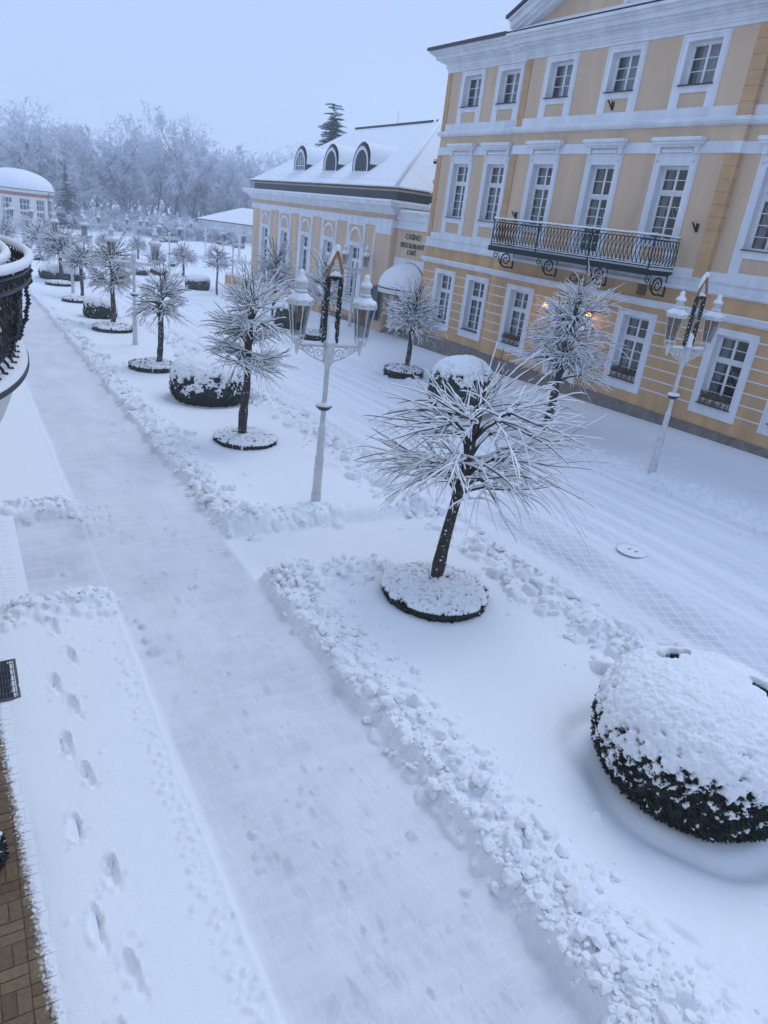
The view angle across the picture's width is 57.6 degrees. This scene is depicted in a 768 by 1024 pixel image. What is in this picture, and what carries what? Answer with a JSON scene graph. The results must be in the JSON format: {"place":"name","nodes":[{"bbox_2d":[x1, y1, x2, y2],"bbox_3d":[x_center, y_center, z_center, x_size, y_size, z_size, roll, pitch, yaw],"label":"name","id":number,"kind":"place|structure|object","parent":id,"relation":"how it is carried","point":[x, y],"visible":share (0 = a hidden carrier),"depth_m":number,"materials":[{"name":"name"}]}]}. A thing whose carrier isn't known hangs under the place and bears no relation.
{"place":"outdoors","nodes":[
{"label":"outdoors","id":0,"kind":"place"},
{"bbox_2d":[0,499,101,1023],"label":"paving","id":1,"kind":"structure","parent":0,"point":[30,992],"depth_m":5.84,"materials":[{"name":"snow"}]},
{"bbox_2d":[0,831,10,870],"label":"box ball","id":2,"kind":"object","parent":1,"relation":"on","point":[4,856],"visible":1,"depth_m":6.03,"materials":[{"name":"green plant"}]},
{"bbox_2d":[0,659,20,702],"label":"drain grate","id":3,"kind":"object","parent":1,"relation":"on","point":[6,693],"visible":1,"depth_m":8.31,"materials":[{"name":"grey metal"}]},
{"bbox_2d":[0,381,283,1023],"bbox_3d":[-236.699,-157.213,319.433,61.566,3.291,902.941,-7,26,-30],"label":"ground","id":4,"kind":"structure","parent":0,"point":[136,869],"depth_m":6.80,"materials":[{"name":"white snow"}]},
{"bbox_2d":[0,235,33,422],"bbox_3d":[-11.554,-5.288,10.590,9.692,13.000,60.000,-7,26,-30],"label":"balcony","id":5,"kind":"structure","parent":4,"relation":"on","point":[14,362],"depth_m":6.02,"materials":[{"name":"metal"}]},
{"bbox_2d":[130,242,175,257],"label":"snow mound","id":6,"kind":"object","parent":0,"point":[163,247],"visible":0.34,"depth_m":89.34,"materials":[{"name":"white snow"}]},
{"bbox_2d":[0,0,521,208],"label":"sky","id":7,"kind":"structure","parent":0,"point":[262,74],"materials":[{"name":"blue"}]},
{"bbox_2d":[0,274,633,1023],"bbox_3d":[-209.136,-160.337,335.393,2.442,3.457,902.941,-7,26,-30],"label":"path","id":8,"kind":"structure","parent":0,"point":[352,864],"depth_m":7.53,"materials":[{"name":"white snow"}]},
{"bbox_2d":[0,223,767,1023],"bbox_3d":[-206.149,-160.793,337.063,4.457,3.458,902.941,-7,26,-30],"label":"lawn","id":9,"kind":"structure","parent":0,"point":[508,685],"depth_m":9.55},
{"bbox_2d":[0,216,19,245],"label":"pollarded tree","id":10,"kind":"object","parent":9,"relation":"on","point":[8,230],"visible":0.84,"depth_m":71.23,"materials":[{"name":"white plant"}]},
{"bbox_2d":[19,219,56,251],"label":"pollarded tree","id":11,"kind":"object","parent":9,"relation":"on","point":[30,237],"visible":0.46,"depth_m":62.37,"materials":[{"name":"white plant"}]},
{"bbox_2d":[32,220,87,279],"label":"pollarded tree","id":12,"kind":"object","parent":9,"relation":"on","point":[56,245],"visible":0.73,"depth_m":47.01,"materials":[{"name":"white plant"}]},
{"bbox_2d":[38,262,85,281],"bbox_3d":[-23.038,-17.118,49.979,3.187,1.356,3.168,-7,26,-30],"label":"clipped bush","id":13,"kind":"object","parent":9,"relation":"on","point":[50,271],"visible":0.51,"depth_m":48.83,"materials":[{"name":"green plant"}]},
{"bbox_2d":[50,211,88,292],"bbox_3d":[-18.745,-15.281,41.865,2.119,4.920,0.490,-1,24,-19],"label":"street lamp","id":14,"kind":"object","parent":9,"relation":"on","point":[54,220],"visible":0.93,"depth_m":41.32,"materials":[{"name":"white metal"}]},
{"bbox_2d":[58,242,99,295],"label":"pollarded tree","id":15,"kind":"object","parent":9,"relation":"on","point":[74,255],"visible":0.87,"depth_m":40.24,"materials":[{"name":"white plant"}]},
{"bbox_2d":[82,295,117,319],"bbox_3d":[-14.154,-10.143,34.826,1.665,1.290,1.664,-7,26,-30],"label":"clipped bush","id":16,"kind":"object","parent":9,"relation":"on","point":[94,307],"visible":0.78,"depth_m":34.24,"materials":[{"name":"green plant"}]},
{"bbox_2d":[91,321,132,333],"bbox_3d":[-12.211,-8.240,31.486,1.860,0.524,1.836,-7,26,-30],"label":"box bed","id":17,"kind":"object","parent":9,"relation":"on","point":[109,327],"visible":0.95,"depth_m":31.00,"materials":[{"name":"white snow"}]},
{"bbox_2d":[82,228,143,321],"bbox_3d":[-12.513,-10.680,32.174,2.672,4.610,2.782,-7,26,-30],"label":"pollarded tree","id":18,"kind":"object","parent":9,"relation":"on","point":[118,274],"visible":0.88,"depth_m":31.59,"materials":[{"name":"white plant"}]},
{"bbox_2d":[104,224,161,344],"bbox_3d":[-9.991,-8.787,27.938,2.119,4.920,0.490,-1,24,-19],"label":"street lamp","id":19,"kind":"object","parent":9,"relation":"on","point":[111,238],"visible":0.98,"depth_m":27.42,"materials":[{"name":"metal"}]},
{"bbox_2d":[128,357,172,373],"bbox_3d":[-8.219,-5.112,24.760,1.677,0.523,1.720,-7,26,-30],"label":"box bed","id":20,"kind":"object","parent":9,"relation":"on","point":[149,365],"visible":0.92,"depth_m":24.29,"materials":[{"name":"white snow"}]},
{"bbox_2d":[124,255,196,361],"bbox_3d":[-7.730,-6.764,24.337,2.476,4.102,2.180,-7,26,-30],"label":"pollarded tree","id":21,"kind":"object","parent":9,"relation":"on","point":[151,295],"visible":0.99,"depth_m":24.09,"materials":[{"name":"white plant"}]},
{"bbox_2d":[169,352,242,406],"bbox_3d":[-5.388,-4.074,21.557,2.450,1.642,2.429,-7,26,-30],"label":"clipped bush","id":22,"kind":"object","parent":9,"relation":"on","point":[196,379],"visible":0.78,"depth_m":20.68,"materials":[{"name":"white plant"}]},
{"bbox_2d":[213,426,277,449],"bbox_3d":[-3.551,-1.857,17.966,1.668,0.368,1.684,-7,26,-30],"label":"box bed","id":23,"kind":"object","parent":9,"relation":"on","point":[252,438],"visible":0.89,"depth_m":17.66,"materials":[{"name":"white snow"}]},
{"bbox_2d":[197,254,298,433],"bbox_3d":[-3.448,-3.818,17.188,2.323,4.748,2.690,11,23,9],"label":"pollarded tree","id":24,"kind":"object","parent":9,"relation":"on","point":[249,334],"visible":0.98,"depth_m":16.90,"materials":[{"name":"white plant"}]},
{"bbox_2d":[286,269,376,501],"bbox_3d":[-1.176,-2.161,13.768,1.806,4.920,0.490,-4,25,-25],"label":"street lamp","id":25,"kind":"object","parent":9,"relation":"on","point":[299,296],"visible":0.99,"depth_m":13.28,"materials":[{"name":"metal"}]},
{"bbox_2d":[320,244,344,343],"bbox_3d":[-0.935,-4.023,12.984,0.406,1.810,0.156,-4,25,-25],"label":"candle garland","id":26,"kind":"object","parent":25,"relation":"attached to","point":[335,275],"visible":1,"depth_m":12.94,"materials":[{"name":"black plant"}]},
{"bbox_2d":[2,316,759,1023],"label":"snow clods","id":27,"kind":"object","parent":9,"relation":"on","point":[636,984],"visible":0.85,"depth_m":7.43,"materials":[{"name":"white snow"}]},
{"bbox_2d":[380,561,488,623],"bbox_3d":[0.835,1.302,11.380,1.785,0.392,1.760,-7,26,-30],"label":"box bed","id":28,"kind":"object","parent":9,"relation":"on","point":[452,594],"visible":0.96,"depth_m":11.09,"materials":[{"name":"white snow"}]},
{"bbox_2d":[347,341,627,578],"bbox_3d":[1.564,-0.452,11.251,4.550,4.260,4.046,-7,26,-30],"label":"pollarded tree","id":29,"kind":"object","parent":28,"relation":"in","point":[454,471],"visible":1,"depth_m":10.78,"materials":[{"name":"white plant"}]},
{"bbox_2d":[590,645,767,844],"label":"clipped bush","id":30,"kind":"object","parent":9,"relation":"on","point":[679,735],"visible":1,"depth_m":7.21,"materials":[{"name":"white plant"}]},
{"bbox_2d":[3,211,767,677],"bbox_3d":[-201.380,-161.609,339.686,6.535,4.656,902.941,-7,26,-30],"label":"road","id":31,"kind":"structure","parent":0,"point":[697,579],"depth_m":15.14,"materials":[{"name":"white snow"}]},
{"bbox_2d":[0,123,51,213],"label":"frosted tree","id":32,"kind":"object","parent":31,"relation":"on","point":[18,153],"visible":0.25,"depth_m":123.44,"materials":[{"name":"white plant"}]},
{"bbox_2d":[1,133,53,181],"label":"frosted tree","id":33,"kind":"object","parent":31,"relation":"on","point":[46,175],"visible":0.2,"depth_m":123.66,"materials":[{"name":"white plant"}]},
{"bbox_2d":[0,167,55,225],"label":"domed pavilion","id":34,"kind":"structure","parent":31,"relation":"on","point":[21,190],"depth_m":108.74,"materials":[{"name":"white paint"}]},
{"bbox_2d":[0,110,61,204],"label":"frosted tree","id":35,"kind":"object","parent":31,"relation":"on","point":[9,134],"visible":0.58,"depth_m":120.84,"materials":[{"name":"white plant"}]},
{"bbox_2d":[616,544,647,557],"bbox_3d":[5.011,0.777,14.107,0.624,0.018,0.624,-7,26,-30],"label":"manhole cover","id":36,"kind":"object","parent":31,"relation":"on","point":[631,550],"visible":1,"depth_m":14.08,"materials":[{"name":"grey metal"}]},
{"bbox_2d":[3,191,767,525],"bbox_3d":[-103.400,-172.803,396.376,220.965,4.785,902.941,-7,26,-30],"label":"pavement","id":37,"kind":"structure","parent":0,"point":[731,479],"depth_m":22.76,"materials":[{"name":"white snow"}]},
{"bbox_2d":[1,108,101,223],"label":"frosted tree","id":38,"kind":"object","parent":37,"relation":"on","point":[47,150],"visible":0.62,"depth_m":122.36,"materials":[{"name":"white plant"}]},
{"bbox_2d":[24,124,92,217],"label":"frosted tree","id":39,"kind":"object","parent":37,"relation":"on","point":[68,143],"visible":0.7,"depth_m":124.81,"materials":[{"name":"white plant"}]},
{"bbox_2d":[38,121,89,201],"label":"frosted tree","id":40,"kind":"object","parent":37,"relation":"on","point":[53,131],"visible":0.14,"depth_m":149.52,"materials":[{"name":"white plant"}]},
{"bbox_2d":[53,161,82,229],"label":"spruce","id":41,"kind":"object","parent":37,"relation":"on","point":[66,203],"visible":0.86,"depth_m":118.28,"materials":[{"name":"green plant"}]},
{"bbox_2d":[57,208,96,230],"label":"frosted shrub","id":42,"kind":"object","parent":37,"relation":"on","point":[71,217],"visible":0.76,"depth_m":116.67,"materials":[{"name":"white plant"}]},
{"bbox_2d":[61,136,122,210],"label":"frosted tree","id":43,"kind":"object","parent":37,"relation":"on","point":[88,182],"visible":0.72,"depth_m":131.34,"materials":[{"name":"white plant"}]},
{"bbox_2d":[67,125,134,215],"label":"frosted tree","id":44,"kind":"object","parent":37,"relation":"on","point":[109,198],"visible":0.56,"depth_m":133.85,"materials":[{"name":"white plant"}]},
{"bbox_2d":[77,123,133,210],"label":"frosted tree","id":45,"kind":"object","parent":37,"relation":"on","point":[113,168],"visible":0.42,"depth_m":136.96,"materials":[{"name":"white plant"}]},
{"bbox_2d":[73,113,158,227],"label":"frosted tree","id":46,"kind":"object","parent":37,"relation":"on","point":[127,169],"visible":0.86,"depth_m":136.14,"materials":[{"name":"white plant"}]},
{"bbox_2d":[101,151,165,214],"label":"frosted tree","id":47,"kind":"object","parent":37,"relation":"on","point":[143,177],"visible":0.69,"depth_m":138.88,"materials":[{"name":"white plant"}]},
{"bbox_2d":[129,234,148,258],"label":"pollarded tree","id":48,"kind":"object","parent":37,"relation":"on","point":[138,244],"visible":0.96,"depth_m":79.64,"materials":[{"name":"white plant"}]},
{"bbox_2d":[132,127,175,214],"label":"frosted tree","id":49,"kind":"object","parent":37,"relation":"on","point":[158,184],"visible":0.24,"depth_m":152.90,"materials":[{"name":"white plant"}]},
{"bbox_2d":[0,94,321,217],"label":"wood","id":50,"kind":"object","parent":37,"relation":"on","point":[117,127],"visible":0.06,"depth_m":206.21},
{"bbox_2d":[137,143,194,215],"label":"frosted tree","id":51,"kind":"object","parent":37,"relation":"on","point":[157,147],"visible":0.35,"depth_m":144.76,"materials":[{"name":"white plant"}]},
{"bbox_2d":[156,219,182,278],"bbox_3d":[-17.745,-21.465,57.737,2.119,4.920,0.490,-2,24,-21],"label":"street lamp","id":52,"kind":"object","parent":37,"relation":"on","point":[179,227],"visible":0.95,"depth_m":57.29,"materials":[{"name":"white metal"}]},
{"bbox_2d":[149,213,198,239],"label":"frosted shrub","id":53,"kind":"object","parent":37,"relation":"on","point":[182,226],"visible":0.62,"depth_m":124.95,"materials":[{"name":"white plant"}]},
{"bbox_2d":[140,99,211,217],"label":"frosted tree","id":54,"kind":"object","parent":37,"relation":"on","point":[176,169],"visible":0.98,"depth_m":137.24,"materials":[{"name":"white plant"}]},
{"bbox_2d":[167,242,198,276],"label":"pollarded tree","id":55,"kind":"object","parent":37,"relation":"on","point":[181,254],"visible":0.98,"depth_m":63.18,"materials":[{"name":"white plant"}]},
{"bbox_2d":[162,134,227,220],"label":"frosted tree","id":56,"kind":"object","parent":37,"relation":"on","point":[213,160],"visible":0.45,"depth_m":145.26,"materials":[{"name":"white plant"}]},
{"bbox_2d":[185,273,210,290],"bbox_3d":[-14.278,-17.580,53.541,1.963,1.303,1.951,-7,26,-30],"label":"clipped bush","id":57,"kind":"object","parent":37,"relation":"on","point":[201,282],"visible":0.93,"depth_m":52.88,"materials":[{"name":"green plant"}]},
{"bbox_2d":[184,221,221,242],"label":"frosted shrub","id":58,"kind":"object","parent":37,"relation":"on","point":[203,228],"visible":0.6,"depth_m":128.41,"materials":[{"name":"white plant"}]},
{"bbox_2d":[187,155,226,215],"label":"frosted tree","id":59,"kind":"object","parent":37,"relation":"on","point":[206,179],"visible":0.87,"depth_m":144.60,"materials":[{"name":"white plant"}]},
{"bbox_2d":[179,148,245,222],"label":"frosted tree","id":60,"kind":"object","parent":37,"relation":"on","point":[211,209],"visible":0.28,"depth_m":151.12,"materials":[{"name":"white plant"}]},
{"bbox_2d":[202,241,233,294],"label":"pollarded tree","id":61,"kind":"object","parent":37,"relation":"on","point":[221,263],"visible":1,"depth_m":50.05,"materials":[{"name":"white plant"}]},
{"bbox_2d":[195,208,252,261],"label":"open canopy","id":62,"kind":"object","parent":37,"relation":"on","point":[241,217],"visible":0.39,"depth_m":92.50,"materials":[{"name":"white paint"}]},
{"bbox_2d":[209,156,248,213],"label":"frosted tree","id":63,"kind":"object","parent":37,"relation":"on","point":[222,201],"visible":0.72,"depth_m":146.74,"materials":[{"name":"white plant"}]},
{"bbox_2d":[221,226,246,287],"bbox_3d":[-12.462,-20.809,57.565,2.119,4.920,0.490,-2,24,-21],"label":"street lamp","id":64,"kind":"object","parent":37,"relation":"on","point":[223,233],"visible":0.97,"depth_m":57.05,"materials":[{"name":"white metal"}]},
{"bbox_2d":[225,168,264,228],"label":"frosted tree","id":65,"kind":"object","parent":37,"relation":"on","point":[236,200],"visible":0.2,"depth_m":145.77,"materials":[{"name":"white plant"}]},
{"bbox_2d":[230,155,268,209],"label":"frosted tree","id":66,"kind":"object","parent":37,"relation":"on","point":[249,167],"visible":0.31,"depth_m":149.29,"materials":[{"name":"white plant"}]},
{"bbox_2d":[225,271,321,312],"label":"terrace wall","id":67,"kind":"structure","parent":37,"relation":"on","point":[227,277],"depth_m":54.80,"materials":[{"name":"paint"}]},
{"bbox_2d":[249,236,300,317],"bbox_3d":[-6.483,-13.815,41.387,3.109,4.734,3.148,-7,26,-30],"label":"pollarded tree","id":68,"kind":"object","parent":37,"relation":"on","point":[273,265],"visible":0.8,"depth_m":40.73,"materials":[{"name":"white plant"}]},
{"bbox_2d":[272,297,305,329],"bbox_3d":[-5.145,-10.788,38.037,1.860,1.785,1.870,-7,26,-30],"label":"clipped bush","id":69,"kind":"object","parent":37,"relation":"on","point":[283,312],"visible":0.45,"depth_m":37.42,"materials":[{"name":"green plant"}]},
{"bbox_2d":[298,328,321,340],"bbox_3d":[-3.512,-8.945,35.370,1.697,0.504,1.714,-7,26,-30],"label":"box bed","id":70,"kind":"object","parent":37,"relation":"on","point":[311,334],"visible":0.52,"depth_m":34.77,"materials":[{"name":"white snow"}]},
{"bbox_2d":[294,244,354,332],"bbox_3d":[-2.956,-10.775,34.632,2.916,4.720,3.375,14,23,15],"label":"pollarded tree","id":71,"kind":"object","parent":37,"relation":"on","point":[315,295],"visible":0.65,"depth_m":34.20,"materials":[{"name":"white plant"}]},
{"bbox_2d":[315,103,345,145],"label":"spruce","id":72,"kind":"object","parent":37,"relation":"on","point":[332,126],"visible":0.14,"depth_m":75.11,"materials":[{"name":"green plant"}]},
{"bbox_2d":[242,112,441,332],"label":"hall","id":73,"kind":"structure","parent":37,"relation":"on","point":[357,189],"depth_m":44.42,"materials":[{"name":"beige paint"}]},
{"bbox_2d":[258,208,285,277],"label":"window","id":74,"kind":"structure","parent":73,"relation":"in","point":[263,226],"depth_m":56.33,"materials":[{"name":"white paint"}]},
{"bbox_2d":[277,211,306,277],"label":"window","id":75,"kind":"structure","parent":73,"relation":"in","point":[281,230],"depth_m":52.70,"materials":[{"name":"white paint"}]},
{"bbox_2d":[294,214,329,289],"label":"window","id":76,"kind":"structure","parent":73,"relation":"in","point":[301,246],"depth_m":49.56,"materials":[{"name":"white paint"}]},
{"bbox_2d":[317,217,355,303],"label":"window","id":77,"kind":"structure","parent":73,"relation":"in","point":[324,240],"depth_m":46.35,"materials":[{"name":"white paint"}]},
{"bbox_2d":[342,221,366,313],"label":"window","id":78,"kind":"structure","parent":73,"relation":"in","point":[359,246],"depth_m":43.04,"materials":[{"name":"white paint"}]},
{"bbox_2d":[341,243,370,326],"bbox_3d":[-1.819,-13.005,40.708,1.806,4.920,0.490,-3,25,-23],"label":"street lamp","id":79,"kind":"object","parent":37,"relation":"on","point":[346,253],"visible":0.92,"depth_m":40.23,"materials":[{"name":"metal"}]},
{"bbox_2d":[368,284,380,320],"bbox_3d":[-0.641,-12.094,40.170,0.443,1.969,0.800,-7,27,-31],"label":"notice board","id":80,"kind":"object","parent":37,"relation":"on","point":[375,294],"visible":0.54,"depth_m":40.10,"materials":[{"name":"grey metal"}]},
{"bbox_2d":[383,362,423,378],"bbox_3d":[0.786,-5.652,28.110,1.724,0.472,1.703,-7,26,-30],"label":"box bed","id":81,"kind":"object","parent":37,"relation":"on","point":[397,370],"visible":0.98,"depth_m":27.64,"materials":[{"name":"white snow"}]},
{"bbox_2d":[384,209,429,339],"bbox_3d":[2.776,-12.178,38.962,3.540,8.160,4.800,-7,27,-31],"label":"entrance link","id":82,"kind":"object","parent":37,"relation":"on","point":[412,230],"visible":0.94,"depth_m":37.69,"materials":[{"name":"beige paint"}]},
{"bbox_2d":[377,263,421,297],"bbox_3d":[0.674,-12.658,37.767,1.715,1.665,3.446,-7,27,-31],"label":"awning","id":83,"kind":"object","parent":82,"relation":"attached to","point":[393,274],"visible":0.84,"depth_m":37.08,"materials":[{"name":"white plastic"}]},
{"bbox_2d":[381,270,447,364],"bbox_3d":[1.166,-7.473,28.115,2.901,4.164,3.171,4,23,-7],"label":"pollarded tree","id":84,"kind":"object","parent":37,"relation":"on","point":[411,321],"visible":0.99,"depth_m":27.57,"materials":[{"name":"white plant"}]},
{"bbox_2d":[427,355,495,415],"bbox_3d":[2.590,-4.186,23.104,2.289,1.989,2.310,-7,26,-30],"label":"clipped bush","id":85,"kind":"object","parent":37,"relation":"on","point":[453,367],"visible":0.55,"depth_m":22.25,"materials":[{"name":"white plant"}]},
{"bbox_2d":[505,257,631,429],"bbox_3d":[5.313,-4.862,20.915,3.422,5.397,3.612,-7,26,-30],"label":"pollarded tree","id":86,"kind":"object","parent":37,"relation":"on","point":[565,356],"visible":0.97,"depth_m":20.40,"materials":[{"name":"white plant"}]},
{"bbox_2d":[413,0,767,458],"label":"town house","id":87,"kind":"structure","parent":37,"relation":"on","point":[625,142],"depth_m":24.88,"materials":[{"name":"paint"}]},
{"bbox_2d":[428,268,455,331],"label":"window","id":88,"kind":"structure","parent":87,"relation":"in","point":[444,280],"depth_m":34.76,"materials":[{"name":"white paint"}]},
{"bbox_2d":[440,143,476,235],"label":"window","id":89,"kind":"structure","parent":87,"relation":"in","point":[460,170],"depth_m":32.85,"materials":[{"name":"white paint"}]},
{"bbox_2d":[455,68,487,123],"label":"window","id":90,"kind":"structure","parent":87,"relation":"in","point":[472,87],"depth_m":31.42,"materials":[{"name":"white paint"}]},
{"bbox_2d":[457,274,489,341],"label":"window","id":91,"kind":"structure","parent":87,"relation":"in","point":[475,293],"depth_m":32.94,"materials":[{"name":"white paint"}]},
{"bbox_2d":[472,142,513,240],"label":"window","id":92,"kind":"structure","parent":87,"relation":"in","point":[496,164],"depth_m":30.92,"materials":[{"name":"white paint"}]},
{"bbox_2d":[490,62,526,121],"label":"window","id":93,"kind":"structure","parent":87,"relation":"in","point":[510,78],"depth_m":29.47,"materials":[{"name":"white paint"}]},
{"bbox_2d":[496,283,534,355],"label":"window","id":94,"kind":"structure","parent":87,"relation":"in","point":[518,300],"depth_m":30.39,"materials":[{"name":"white paint"}]},
{"bbox_2d":[515,140,564,246],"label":"window","id":95,"kind":"structure","parent":87,"relation":"in","point":[543,166],"depth_m":28.37,"materials":[{"name":"white paint"}]},
{"bbox_2d":[537,52,580,117],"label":"window","id":96,"kind":"structure","parent":87,"relation":"in","point":[560,75],"depth_m":26.94,"materials":[{"name":"white paint"}]},
{"bbox_2d":[542,301,589,383],"bbox_3d":[7.573,-6.698,28.128,0.940,3.200,1.800,-7,27,-31],"label":"entrance door","id":97,"kind":"structure","parent":87,"relation":"in","point":[570,380],"depth_m":28.18,"materials":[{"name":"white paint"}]},
{"bbox_2d":[568,138,628,254],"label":"balcony door","id":98,"kind":"structure","parent":87,"relation":"in","point":[601,171],"depth_m":26.02,"materials":[{"name":"white paint"}]},
{"bbox_2d":[596,41,649,113],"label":"window","id":99,"kind":"structure","parent":87,"relation":"in","point":[624,67],"depth_m":24.51,"materials":[{"name":"white paint"}]},
{"bbox_2d":[602,307,657,393],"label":"window","id":100,"kind":"structure","parent":87,"relation":"in","point":[634,329],"depth_m":25.56,"materials":[{"name":"white paint"}]},
{"bbox_2d":[632,136,706,265],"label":"window","id":101,"kind":"structure","parent":87,"relation":"in","point":[673,172],"depth_m":23.57,"materials":[{"name":"white paint"}]},
{"bbox_2d":[667,27,733,108],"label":"window","id":102,"kind":"structure","parent":87,"relation":"in","point":[703,55],"depth_m":22.07,"materials":[{"name":"white paint"}]},
{"bbox_2d":[687,326,760,424],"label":"window","id":103,"kind":"structure","parent":87,"relation":"in","point":[724,370],"depth_m":22.83,"materials":[{"name":"white paint"}]},
{"bbox_2d":[727,135,767,278],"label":"window","id":104,"kind":"structure","parent":87,"relation":"in","point":[752,238],"depth_m":21.26,"materials":[{"name":"white paint"}]},
{"bbox_2d":[756,399,767,435],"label":"window","id":105,"kind":"structure","parent":87,"relation":"in","point":[762,429],"depth_m":21.51,"materials":[{"name":"white paint"}]},
{"bbox_2d":[647,291,725,473],"bbox_3d":[7.377,-3.028,17.755,1.805,4.920,0.490,-5,25,-26],"label":"street lamp","id":106,"kind":"object","parent":37,"relation":"on","point":[677,312],"visible":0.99,"depth_m":17.30,"materials":[{"name":"metal"}]},
{"bbox_2d":[681,272,709,346],"bbox_3d":[7.619,-4.891,16.971,0.406,1.810,0.156,-5,25,-26],"label":"candle garland","id":107,"kind":"object","parent":106,"relation":"attached to","point":[704,279],"visible":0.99,"depth_m":16.94,"materials":[{"name":"green plant"}]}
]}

